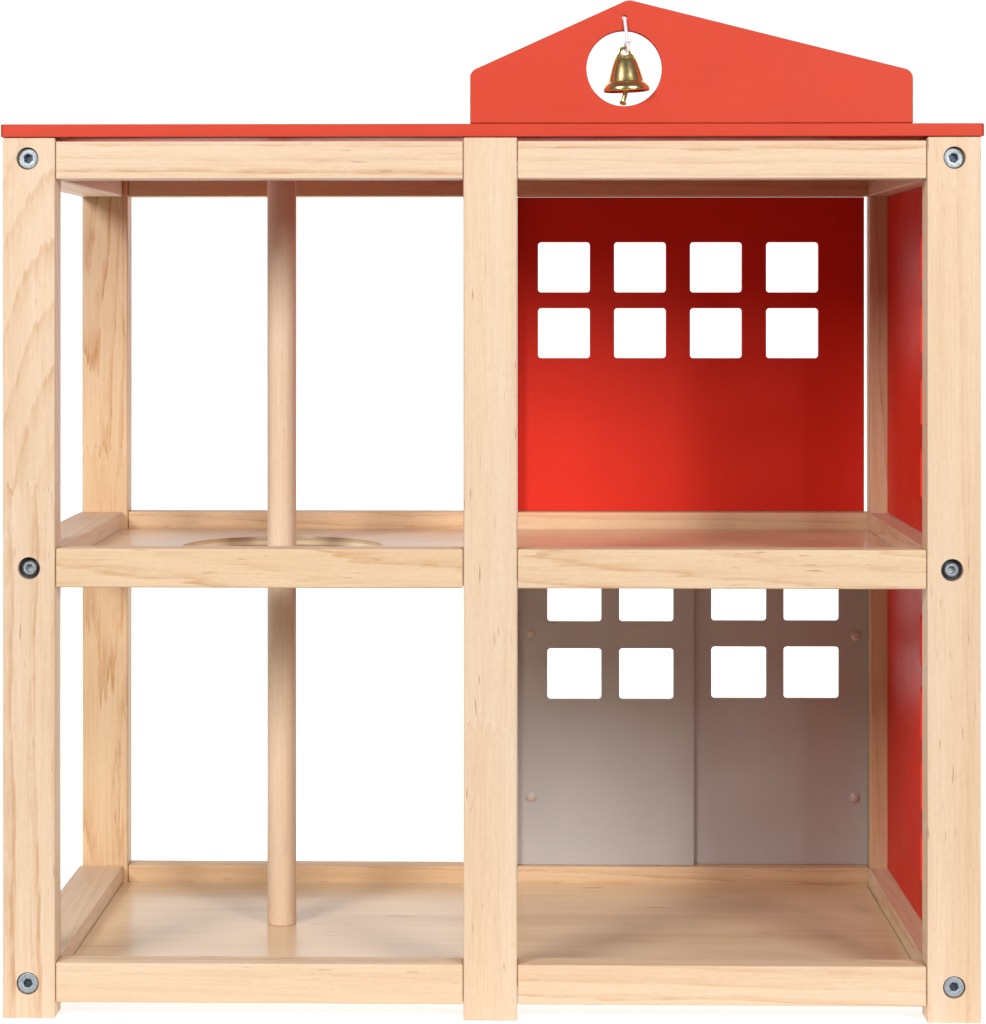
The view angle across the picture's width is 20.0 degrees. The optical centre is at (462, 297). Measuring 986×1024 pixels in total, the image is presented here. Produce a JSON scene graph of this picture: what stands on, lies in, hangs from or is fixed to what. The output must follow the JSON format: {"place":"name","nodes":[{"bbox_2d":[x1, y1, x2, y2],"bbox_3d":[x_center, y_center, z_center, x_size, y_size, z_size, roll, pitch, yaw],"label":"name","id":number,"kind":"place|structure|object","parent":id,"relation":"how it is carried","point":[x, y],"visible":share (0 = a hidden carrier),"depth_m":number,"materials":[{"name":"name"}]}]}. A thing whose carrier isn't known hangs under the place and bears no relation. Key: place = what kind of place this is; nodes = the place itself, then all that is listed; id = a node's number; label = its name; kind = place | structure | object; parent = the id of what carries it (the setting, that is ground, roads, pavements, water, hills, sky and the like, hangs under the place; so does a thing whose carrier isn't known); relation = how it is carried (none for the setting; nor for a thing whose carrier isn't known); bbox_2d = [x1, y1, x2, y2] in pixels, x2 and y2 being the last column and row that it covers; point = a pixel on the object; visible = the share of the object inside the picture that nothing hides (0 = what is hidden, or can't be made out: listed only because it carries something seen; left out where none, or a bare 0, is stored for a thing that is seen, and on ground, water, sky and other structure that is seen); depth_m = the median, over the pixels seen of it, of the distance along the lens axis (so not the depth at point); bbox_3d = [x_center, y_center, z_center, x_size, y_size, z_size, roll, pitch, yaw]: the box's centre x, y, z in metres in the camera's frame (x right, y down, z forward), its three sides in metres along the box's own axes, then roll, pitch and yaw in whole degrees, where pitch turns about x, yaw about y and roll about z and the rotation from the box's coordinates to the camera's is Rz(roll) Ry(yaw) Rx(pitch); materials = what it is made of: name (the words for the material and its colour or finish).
{"place":"outdoors","nodes":[
{"label":"outdoors","id":0,"kind":"place"},
{"bbox_2d":[0,0,985,1023],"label":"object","id":1,"kind":"structure","parent":0,"point":[378,426],"depth_m":4.04,"materials":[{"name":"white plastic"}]},
{"bbox_2d":[1,0,983,1022],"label":"toy fire station","id":2,"kind":"object","parent":1,"relation":"on","point":[691,840],"visible":1,"depth_m":1.89,"materials":[{"name":"brown wood"}]},
{"bbox_2d":[517,587,693,864],"bbox_3d":[0.105,0.299,2.050,0.129,0.234,0.008,0,0,1],"label":"door","id":3,"kind":"structure","parent":2,"relation":"in","point":[608,779],"depth_m":2.05,"materials":[{"name":"grey paint"}]},
{"bbox_2d":[603,16,649,104],"bbox_3d":[0.102,-0.147,1.740,0.029,0.056,0.029,0,0,1],"label":"brass bell","id":4,"kind":"object","parent":2,"relation":"hanging from","point":[625,77],"visible":1,"depth_m":1.73,"materials":[{"name":"gold metal"}]},
{"bbox_2d":[694,589,867,864],"bbox_3d":[0.232,0.299,2.052,0.129,0.234,0.008,0,0,1],"label":"door","id":5,"kind":"structure","parent":2,"relation":"in","point":[779,779],"depth_m":2.05,"materials":[{"name":"grey paint"}]}
]}

